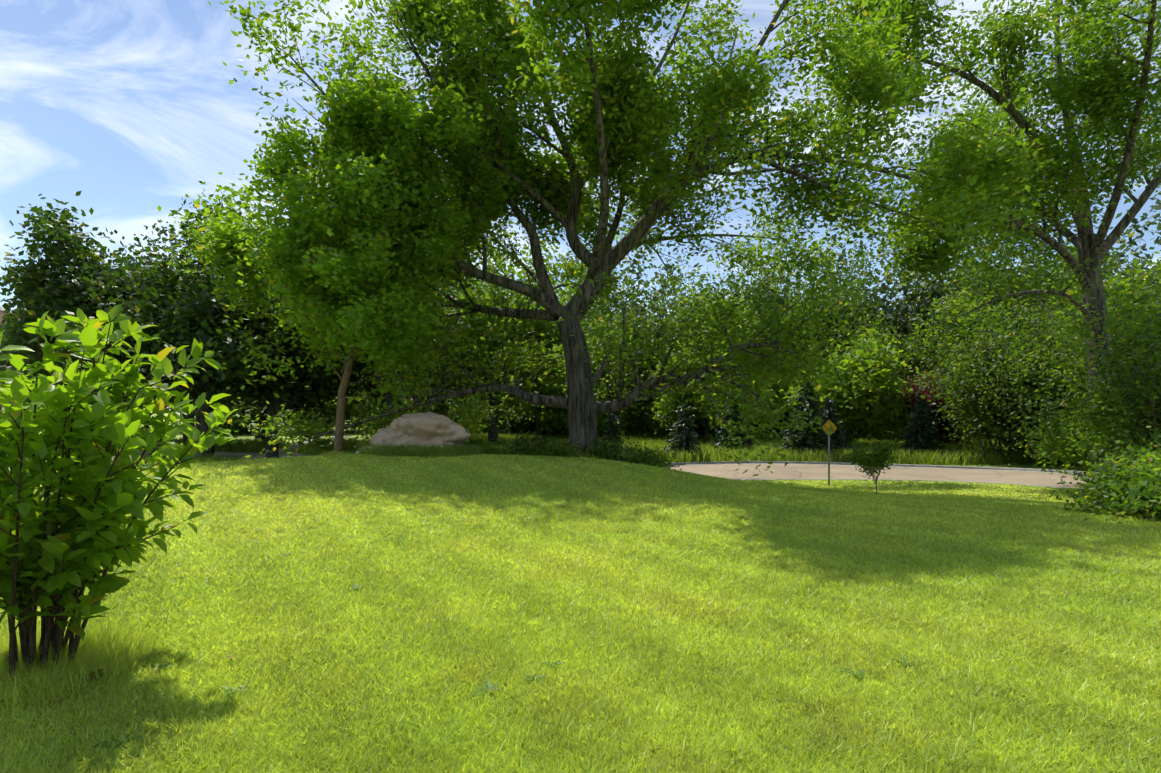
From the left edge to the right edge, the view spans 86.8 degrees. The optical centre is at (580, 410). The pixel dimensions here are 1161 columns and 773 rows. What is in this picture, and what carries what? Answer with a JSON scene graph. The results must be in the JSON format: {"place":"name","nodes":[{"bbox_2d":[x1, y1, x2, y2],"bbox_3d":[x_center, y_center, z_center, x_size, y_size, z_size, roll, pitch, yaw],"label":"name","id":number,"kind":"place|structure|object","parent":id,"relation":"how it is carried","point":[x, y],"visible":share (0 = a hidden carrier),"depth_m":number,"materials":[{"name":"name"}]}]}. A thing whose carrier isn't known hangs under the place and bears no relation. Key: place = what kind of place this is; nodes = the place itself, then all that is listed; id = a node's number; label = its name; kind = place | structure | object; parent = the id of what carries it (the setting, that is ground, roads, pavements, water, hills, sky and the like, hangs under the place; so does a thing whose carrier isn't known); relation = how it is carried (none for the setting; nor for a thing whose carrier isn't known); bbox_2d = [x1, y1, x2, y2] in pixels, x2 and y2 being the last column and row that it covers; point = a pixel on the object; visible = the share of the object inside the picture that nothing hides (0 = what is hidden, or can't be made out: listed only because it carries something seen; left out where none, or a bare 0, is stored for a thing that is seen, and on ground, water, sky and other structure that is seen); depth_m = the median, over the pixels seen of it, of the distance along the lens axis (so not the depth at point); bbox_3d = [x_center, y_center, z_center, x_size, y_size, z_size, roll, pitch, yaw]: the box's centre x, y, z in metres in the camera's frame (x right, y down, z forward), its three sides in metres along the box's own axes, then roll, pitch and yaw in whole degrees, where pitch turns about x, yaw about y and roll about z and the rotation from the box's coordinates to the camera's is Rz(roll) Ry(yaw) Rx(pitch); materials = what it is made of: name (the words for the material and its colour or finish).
{"place":"outdoors","nodes":[
{"label":"outdoors","id":0,"kind":"place"},
{"bbox_2d":[16,435,619,472],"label":"meadow","id":1,"kind":"structure","parent":0,"point":[251,446],"depth_m":36.83,"materials":[{"name":"green plant"}]},
{"bbox_2d":[0,412,1160,772],"bbox_3d":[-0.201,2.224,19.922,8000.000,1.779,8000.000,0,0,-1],"label":"lawn terrain","id":2,"kind":"structure","parent":0,"point":[310,472],"depth_m":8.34,"materials":[{"name":"green plant"}]},
{"bbox_2d":[0,310,22,413],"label":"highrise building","id":3,"kind":"structure","parent":2,"relation":"on","point":[1,315],"depth_m":382.40,"materials":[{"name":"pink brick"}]},
{"bbox_2d":[0,618,169,712],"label":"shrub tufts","id":4,"kind":"object","parent":2,"relation":"on","point":[83,654],"visible":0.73,"depth_m":4.26,"materials":[{"name":"green plant"}]},
{"bbox_2d":[0,299,172,429],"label":"distant tree","id":5,"kind":"object","parent":2,"relation":"on","point":[3,324],"depth_m":56.27,"materials":[{"name":"green plant"}]},
{"bbox_2d":[0,191,203,446],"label":"tree","id":6,"kind":"object","parent":2,"relation":"on","point":[43,289],"visible":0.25,"depth_m":32.42,"materials":[{"name":"green plant"}]},
{"bbox_2d":[0,303,237,684],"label":"dogwood shrub","id":7,"kind":"object","parent":2,"relation":"on","point":[57,551],"visible":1,"depth_m":4.11,"materials":[{"name":"green plant"}]},
{"bbox_2d":[101,236,197,441],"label":"tree","id":8,"kind":"object","parent":2,"relation":"on","point":[189,382],"depth_m":42.16,"materials":[{"name":"green plant"}]},
{"bbox_2d":[134,219,222,430],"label":"tree","id":9,"kind":"object","parent":2,"relation":"on","point":[197,418],"depth_m":49.37,"materials":[{"name":"green plant"}]},
{"bbox_2d":[22,181,340,458],"bbox_3d":[-19.535,-4.432,32.395,12.159,14.838,12.334,0,0,-2],"label":"tree","id":10,"kind":"object","parent":2,"relation":"on","point":[151,295],"visible":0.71,"depth_m":29.81,"materials":[{"name":"green plant"}]},
{"bbox_2d":[110,219,266,439],"bbox_3d":[-23.560,-6.954,44.799,16.141,19.902,19.228,0,0,36],"label":"tree","id":11,"kind":"object","parent":2,"relation":"on","point":[262,417],"visible":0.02,"depth_m":45.11,"materials":[{"name":"green plant"}]},
{"bbox_2d":[164,402,289,433],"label":"understory shrub","id":12,"kind":"object","parent":2,"relation":"on","point":[239,423],"visible":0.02,"depth_m":74.91,"materials":[{"name":"green plant"}]},
{"bbox_2d":[194,389,280,435],"bbox_3d":[-36.788,0.105,66.797,9.697,8.646,9.627,0,0,40],"label":"understory shrub","id":13,"kind":"object","parent":2,"relation":"on","point":[234,426],"visible":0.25,"depth_m":64.64,"materials":[{"name":"green plant"}]},
{"bbox_2d":[158,268,365,457],"bbox_3d":[-16.741,-3.024,33.225,10.862,12.100,10.408,0,0,-1],"label":"tree","id":14,"kind":"object","parent":2,"relation":"on","point":[318,382],"visible":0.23,"depth_m":32.85,"materials":[{"name":"green plant"}]},
{"bbox_2d":[260,436,347,458],"bbox_3d":[-32.170,2.622,33.015,28.048,0.175,58.571,0,0,38],"label":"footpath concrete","id":15,"kind":"object","parent":2,"relation":"on","point":[293,447],"visible":0.06,"depth_m":41.99,"materials":[{"name":"grey concrete"}]},
{"bbox_2d":[281,391,372,433],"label":"understory shrub","id":16,"kind":"object","parent":2,"relation":"on","point":[347,417],"visible":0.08,"depth_m":69.04,"materials":[{"name":"green plant"}]},
{"bbox_2d":[318,450,352,455],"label":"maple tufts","id":17,"kind":"object","parent":2,"relation":"on","point":[334,452],"visible":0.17,"depth_m":19.49,"materials":[{"name":"green plant"}]},
{"bbox_2d":[193,64,505,452],"bbox_3d":[-7.702,-4.967,20.843,10.327,13.576,8.318,0,0,29],"label":"maple tree","id":18,"kind":"object","parent":2,"relation":"on","point":[387,156],"visible":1,"depth_m":19.37,"materials":[{"name":"green plant"}]},
{"bbox_2d":[346,378,419,433],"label":"understory shrub","id":19,"kind":"object","parent":2,"relation":"on","point":[373,402],"visible":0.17,"depth_m":69.93,"materials":[{"name":"green plant"}]},
{"bbox_2d":[309,280,470,427],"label":"tree","id":20,"kind":"object","parent":2,"relation":"on","point":[368,386],"visible":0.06,"depth_m":39.61,"materials":[{"name":"green plant"}]},
{"bbox_2d":[355,412,470,453],"bbox_3d":[-5.335,0.859,19.762,3.565,1.653,2.086,0,0,-10],"label":"granite boulder","id":21,"kind":"object","parent":2,"relation":"on","point":[426,428],"visible":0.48,"depth_m":19.06,"materials":[{"name":"grey stone"}]},
{"bbox_2d":[348,253,488,412],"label":"tree","id":22,"kind":"object","parent":2,"relation":"on","point":[455,387],"visible":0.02,"depth_m":55.21,"materials":[{"name":"green plant"}]},
{"bbox_2d":[357,443,488,457],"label":"grass","id":23,"kind":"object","parent":2,"relation":"on","point":[424,450],"visible":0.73,"depth_m":18.39,"materials":[{"name":"green plant"}]},
{"bbox_2d":[399,386,469,422],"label":"understory shrub","id":24,"kind":"object","parent":2,"relation":"on","point":[440,409],"visible":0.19,"depth_m":67.16,"materials":[{"name":"green plant"}]},
{"bbox_2d":[0,515,917,772],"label":"weeds","id":25,"kind":"object","parent":2,"relation":"on","point":[489,686],"visible":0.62,"depth_m":4.11,"materials":[{"name":"green plant"}]},
{"bbox_2d":[445,381,509,434],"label":"understory shrub","id":26,"kind":"object","parent":2,"relation":"on","point":[474,422],"depth_m":73.93,"materials":[{"name":"green plant"}]},
{"bbox_2d":[444,388,521,434],"bbox_3d":[-8.958,0.161,65.637,11.595,8.147,11.322,0,0,-1],"label":"understory shrub","id":27,"kind":"object","parent":2,"relation":"on","point":[485,430],"visible":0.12,"depth_m":63.51,"materials":[{"name":"green plant"}]},
{"bbox_2d":[462,436,524,454],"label":"undergrowth","id":28,"kind":"object","parent":2,"relation":"on","point":[494,450],"visible":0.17,"depth_m":22.24,"materials":[{"name":"green plant"}]},
{"bbox_2d":[465,254,556,305],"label":"distant tree","id":29,"kind":"object","parent":2,"relation":"on","point":[495,273],"depth_m":107.74,"materials":[{"name":"green plant"}]},
{"bbox_2d":[419,234,604,442],"bbox_3d":[-5.591,-4.817,46.994,15.606,16.535,12.810,0,0,18],"label":"tree","id":30,"kind":"object","parent":2,"relation":"on","point":[548,328],"visible":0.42,"depth_m":44.72,"materials":[{"name":"green plant"}]},
{"bbox_2d":[488,261,562,430],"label":"distant tree","id":31,"kind":"object","parent":2,"relation":"on","point":[520,294],"depth_m":82.74,"materials":[{"name":"green plant"}]},
{"bbox_2d":[500,424,565,455],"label":"undergrowth","id":32,"kind":"object","parent":2,"relation":"on","point":[537,442],"visible":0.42,"depth_m":22.78,"materials":[{"name":"green plant"}]},
{"bbox_2d":[498,402,568,436],"bbox_3d":[-4.010,0.802,63.637,9.223,6.816,9.928,0,0,-23],"label":"understory shrub","id":33,"kind":"object","parent":2,"relation":"on","point":[523,426],"visible":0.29,"depth_m":61.82,"materials":[{"name":"green plant"}]},
{"bbox_2d":[524,437,589,457],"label":"undergrowth","id":34,"kind":"object","parent":2,"relation":"on","point":[563,447],"visible":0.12,"depth_m":22.95,"materials":[{"name":"green plant"}]},
{"bbox_2d":[504,278,617,439],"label":"tree","id":35,"kind":"object","parent":2,"relation":"on","point":[555,415],"visible":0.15,"depth_m":53.15,"materials":[{"name":"green plant"}]},
{"bbox_2d":[532,261,662,399],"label":"tree","id":36,"kind":"object","parent":2,"relation":"on","point":[613,293],"visible":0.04,"depth_m":64.33,"materials":[{"name":"green plant"}]},
{"bbox_2d":[529,232,680,349],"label":"distant tree","id":37,"kind":"object","parent":2,"relation":"on","point":[662,292],"visible":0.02,"depth_m":78.65,"materials":[{"name":"green plant"}]},
{"bbox_2d":[559,395,653,439],"bbox_3d":[2.967,1.368,57.259,9.042,6.346,8.374,0,0,27],"label":"understory shrub","id":38,"kind":"object","parent":2,"relation":"on","point":[624,421],"visible":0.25,"depth_m":55.64,"materials":[{"name":"green plant"}]},
{"bbox_2d":[157,0,1057,475],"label":"tree","id":39,"kind":"object","parent":2,"relation":"on","point":[623,114],"visible":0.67,"depth_m":22.74,"materials":[{"name":"green plant"}]},
{"bbox_2d":[573,432,649,463],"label":"undergrowth","id":40,"kind":"object","parent":2,"relation":"on","point":[605,449],"visible":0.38,"depth_m":23.32,"materials":[{"name":"green plant"}]},
{"bbox_2d":[599,413,628,449],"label":"spruce","id":41,"kind":"object","parent":2,"relation":"on","point":[612,427],"visible":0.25,"depth_m":37.81,"materials":[{"name":"green plant"}]},
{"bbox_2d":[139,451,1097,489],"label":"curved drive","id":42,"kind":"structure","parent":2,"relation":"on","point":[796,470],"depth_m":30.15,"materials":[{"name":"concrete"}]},
{"bbox_2d":[573,249,708,350],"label":"distant tree","id":43,"kind":"object","parent":2,"relation":"on","point":[639,269],"visible":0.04,"depth_m":79.04,"materials":[{"name":"green plant"}]},
{"bbox_2d":[601,438,681,469],"bbox_3d":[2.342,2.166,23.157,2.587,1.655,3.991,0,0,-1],"label":"undergrowth","id":44,"kind":"object","parent":2,"relation":"on","point":[653,459],"visible":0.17,"depth_m":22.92,"materials":[{"name":"green plant"}]},
{"bbox_2d":[584,272,722,438],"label":"tree","id":45,"kind":"object","parent":2,"relation":"on","point":[647,402],"visible":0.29,"depth_m":56.60,"materials":[{"name":"green plant"}]},
{"bbox_2d":[662,403,700,460],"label":"spruce","id":46,"kind":"object","parent":2,"relation":"on","point":[685,437],"visible":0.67,"depth_m":36.60,"materials":[{"name":"green plant"}]},
{"bbox_2d":[646,399,747,438],"bbox_3d":[10.826,-0.154,57.949,9.955,7.919,10.229,0,0,38],"label":"understory shrub","id":47,"kind":"object","parent":2,"relation":"on","point":[702,432],"visible":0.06,"depth_m":56.34,"materials":[{"name":"green plant"}]},
{"bbox_2d":[629,270,778,392],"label":"tree","id":48,"kind":"object","parent":2,"relation":"on","point":[661,297],"visible":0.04,"depth_m":65.92,"materials":[{"name":"green plant"}]},
{"bbox_2d":[640,317,779,441],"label":"tree","id":49,"kind":"object","parent":2,"relation":"on","point":[668,412],"visible":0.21,"depth_m":48.55,"materials":[{"name":"green plant"}]},
{"bbox_2d":[669,273,752,321],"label":"distant tree","id":50,"kind":"object","parent":2,"relation":"on","point":[727,290],"depth_m":121.51,"materials":[{"name":"green plant"}]},
{"bbox_2d":[640,235,815,342],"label":"distant tree","id":51,"kind":"object","parent":2,"relation":"on","point":[693,273],"visible":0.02,"depth_m":74.89,"materials":[{"name":"green plant"}]},
{"bbox_2d":[649,282,812,433],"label":"tree","id":52,"kind":"object","parent":2,"relation":"on","point":[774,386],"visible":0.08,"depth_m":57.01,"materials":[{"name":"green plant"}]},
{"bbox_2d":[711,391,753,450],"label":"spruce","id":53,"kind":"object","parent":2,"relation":"on","point":[722,439],"visible":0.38,"depth_m":39.75,"materials":[{"name":"green plant"}]},
{"bbox_2d":[511,350,996,434],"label":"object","id":54,"kind":"structure","parent":2,"relation":"on","point":[757,425],"depth_m":63.15,"materials":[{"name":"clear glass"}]},
{"bbox_2d":[679,244,841,349],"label":"tree","id":55,"kind":"object","parent":2,"relation":"on","point":[759,283],"visible":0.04,"depth_m":69.31,"materials":[{"name":"green plant"}]},
{"bbox_2d":[779,377,837,460],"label":"spruce","id":56,"kind":"object","parent":2,"relation":"on","point":[820,441],"visible":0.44,"depth_m":36.98,"materials":[{"name":"green plant"}]},
{"bbox_2d":[822,420,836,485],"bbox_3d":[10.286,1.878,25.406,0.651,3.020,0.047,0,0,-8],"label":"road sign","id":57,"kind":"object","parent":2,"relation":"on","point":[825,426],"visible":0.9,"depth_m":25.40,"materials":[{"name":"yellow"}]},
{"bbox_2d":[730,256,931,408],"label":"tree","id":58,"kind":"object","parent":2,"relation":"on","point":[820,348],"visible":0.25,"depth_m":58.18,"materials":[{"name":"green plant"}]},
{"bbox_2d":[780,235,881,300],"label":"distant tree","id":59,"kind":"object","parent":2,"relation":"on","point":[851,267],"visible":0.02,"depth_m":107.93,"materials":[{"name":"green plant"}]},
{"bbox_2d":[813,397,851,451],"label":"spruce","id":60,"kind":"object","parent":2,"relation":"on","point":[837,436],"visible":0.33,"depth_m":38.48,"materials":[{"name":"green plant"}]},
{"bbox_2d":[744,231,945,346],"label":"distant tree","id":61,"kind":"object","parent":2,"relation":"on","point":[839,261],"visible":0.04,"depth_m":72.96,"materials":[{"name":"green plant"}]},
{"bbox_2d":[775,314,926,445],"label":"tree","id":62,"kind":"object","parent":2,"relation":"on","point":[866,410],"visible":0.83,"depth_m":40.77,"materials":[{"name":"green plant"}]},
{"bbox_2d":[776,241,937,359],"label":"tree","id":63,"kind":"object","parent":2,"relation":"on","point":[862,262],"visible":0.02,"depth_m":63.86,"materials":[{"name":"green plant"}]},
{"bbox_2d":[846,438,899,493],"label":"young tree","id":64,"kind":"object","parent":2,"relation":"on","point":[878,458],"visible":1,"depth_m":19.50,"materials":[{"name":"green plant"}]},
{"bbox_2d":[873,269,950,337],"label":"distant tree","id":65,"kind":"object","parent":2,"relation":"on","point":[909,293],"depth_m":95.42,"materials":[{"name":"green plant"}]},
{"bbox_2d":[862,380,975,445],"bbox_3d":[26.793,0.991,47.278,8.203,7.007,8.200,0,0,-1],"label":"understory shrub","id":66,"kind":"object","parent":2,"relation":"on","point":[894,437],"visible":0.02,"depth_m":47.14,"materials":[{"name":"green plant"}]},
{"bbox_2d":[897,397,944,457],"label":"spruce","id":67,"kind":"object","parent":2,"relation":"on","point":[921,434],"visible":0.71,"depth_m":37.55,"materials":[{"name":"green plant"}]},
{"bbox_2d":[849,256,997,349],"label":"distant tree","id":68,"kind":"object","parent":2,"relation":"on","point":[900,302],"visible":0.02,"depth_m":76.32,"materials":[{"name":"green plant"}]},
{"bbox_2d":[892,358,977,446],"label":"purple plum tree","id":69,"kind":"object","parent":2,"relation":"on","point":[934,413],"visible":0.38,"depth_m":41.05,"materials":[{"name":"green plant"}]},
{"bbox_2d":[855,274,1055,441],"bbox_3d":[31.884,-4.290,54.096,17.932,16.083,14.053,0,0,-25],"label":"tree","id":70,"kind":"object","parent":2,"relation":"on","point":[951,324],"visible":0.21,"depth_m":54.43,"materials":[{"name":"green plant"}]},
{"bbox_2d":[842,190,1105,349],"bbox_3d":[39.997,-10.905,71.471,27.283,28.573,27.586,0,0,4],"label":"distant tree","id":71,"kind":"object","parent":2,"relation":"on","point":[935,288],"visible":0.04,"depth_m":63.94,"materials":[{"name":"green plant"}]},
{"bbox_2d":[788,0,1160,471],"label":"oak tree","id":72,"kind":"object","parent":2,"relation":"on","point":[1097,81],"visible":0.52,"depth_m":27.35,"materials":[{"name":"green plant"}]},
{"bbox_2d":[909,242,1081,430],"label":"tree","id":73,"kind":"object","parent":2,"relation":"on","point":[991,282],"visible":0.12,"depth_m":55.28,"materials":[{"name":"green plant"}]},
{"bbox_2d":[881,179,1132,346],"bbox_3d":[48.914,-10.640,66.483,31.895,28.123,25.111,0,0,-5],"label":"distant tree","id":74,"kind":"object","parent":2,"relation":"on","point":[1014,256],"visible":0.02,"depth_m":61.49,"materials":[{"name":"green plant"}]},
{"bbox_2d":[890,295,1133,466],"bbox_3d":[24.839,-2.045,35.328,11.069,10.690,11.837,0,0,-1],"label":"tall shrub","id":75,"kind":"object","parent":2,"relation":"on","point":[984,380],"visible":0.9,"depth_m":35.23,"materials":[{"name":"green plant"}]},
{"bbox_2d":[911,272,1149,451],"bbox_3d":[28.615,-2.825,37.907,13.881,13.136,12.835,0,0,-1],"label":"tall shrub","id":76,"kind":"object","parent":2,"relation":"on","point":[1032,320],"visible":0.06,"depth_m":38.16,"materials":[{"name":"green plant"}]},
{"bbox_2d":[965,283,1160,462],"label":"shrub","id":77,"kind":"object","parent":2,"relation":"on","point":[1136,368],"visible":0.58,"depth_m":20.06,"materials":[{"name":"green plant"}]},
{"bbox_2d":[977,230,1160,372],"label":"tree","id":78,"kind":"object","parent":2,"relation":"on","point":[1110,282],"visible":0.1,"depth_m":43.98,"materials":[{"name":"green plant"}]},
{"bbox_2d":[1008,203,1160,287],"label":"distant tree","id":79,"kind":"object","parent":2,"relation":"on","point":[1134,267],"visible":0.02,"depth_m":86.62,"materials":[{"name":"green plant"}]},
{"bbox_2d":[1011,294,1160,468],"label":"tall shrub","id":80,"kind":"object","parent":2,"relation":"on","point":[1113,330],"visible":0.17,"depth_m":32.35,"materials":[{"name":"green plant"}]},
{"bbox_2d":[1012,270,1160,488],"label":"small tree","id":81,"kind":"object","parent":2,"relation":"on","point":[1107,415],"visible":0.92,"depth_m":20.09,"materials":[{"name":"green plant"}]},
{"bbox_2d":[1050,426,1160,523],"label":"shrub","id":82,"kind":"object","parent":2,"relation":"on","point":[1150,507],"visible":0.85,"depth_m":10.31,"materials":[{"name":"green plant"}]},
{"bbox_2d":[1050,250,1160,445],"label":"tree","id":83,"kind":"object","parent":2,"relation":"on","point":[1151,279],"visible":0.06,"depth_m":33.31,"materials":[{"name":"green plant"}]},
{"bbox_2d":[1053,432,1160,514],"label":"shrub","id":84,"kind":"object","parent":2,"relation":"on","point":[1109,466],"visible":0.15,"depth_m":11.36,"materials":[{"name":"green plant"}]},
{"bbox_2d":[1059,197,1160,295],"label":"distant tree","id":85,"kind":"object","parent":2,"relation":"on","point":[1134,221],"visible":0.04,"depth_m":64.53,"materials":[{"name":"green plant"}]},
{"bbox_2d":[1101,191,1160,294],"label":"distant tree","id":86,"kind":"object","parent":2,"relation":"on","point":[1158,227],"visible":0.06,"depth_m":61.50,"materials":[{"name":"green plant"}]},
{"bbox_2d":[1110,252,1160,344],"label":"tree","id":87,"kind":"object","parent":2,"relation":"on","point":[1156,264],"depth_m":37.94,"materials":[{"name":"green plant"}]},
{"bbox_2d":[1125,322,1160,412],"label":"tall shrub","id":88,"kind":"object","parent":2,"relation":"on","point":[1147,363],"visible":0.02,"depth_m":28.98,"materials":[{"name":"green plant"}]},
{"bbox_2d":[0,0,1160,410],"label":"sky","id":89,"kind":"structure","parent":0,"point":[128,105],"materials":[{"name":"blue"}]},
{"bbox_2d":[343,432,1156,465],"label":"meadow","id":90,"kind":"structure","parent":0,"point":[952,454],"depth_m":35.90,"materials":[{"name":"green plant"}]}
]}

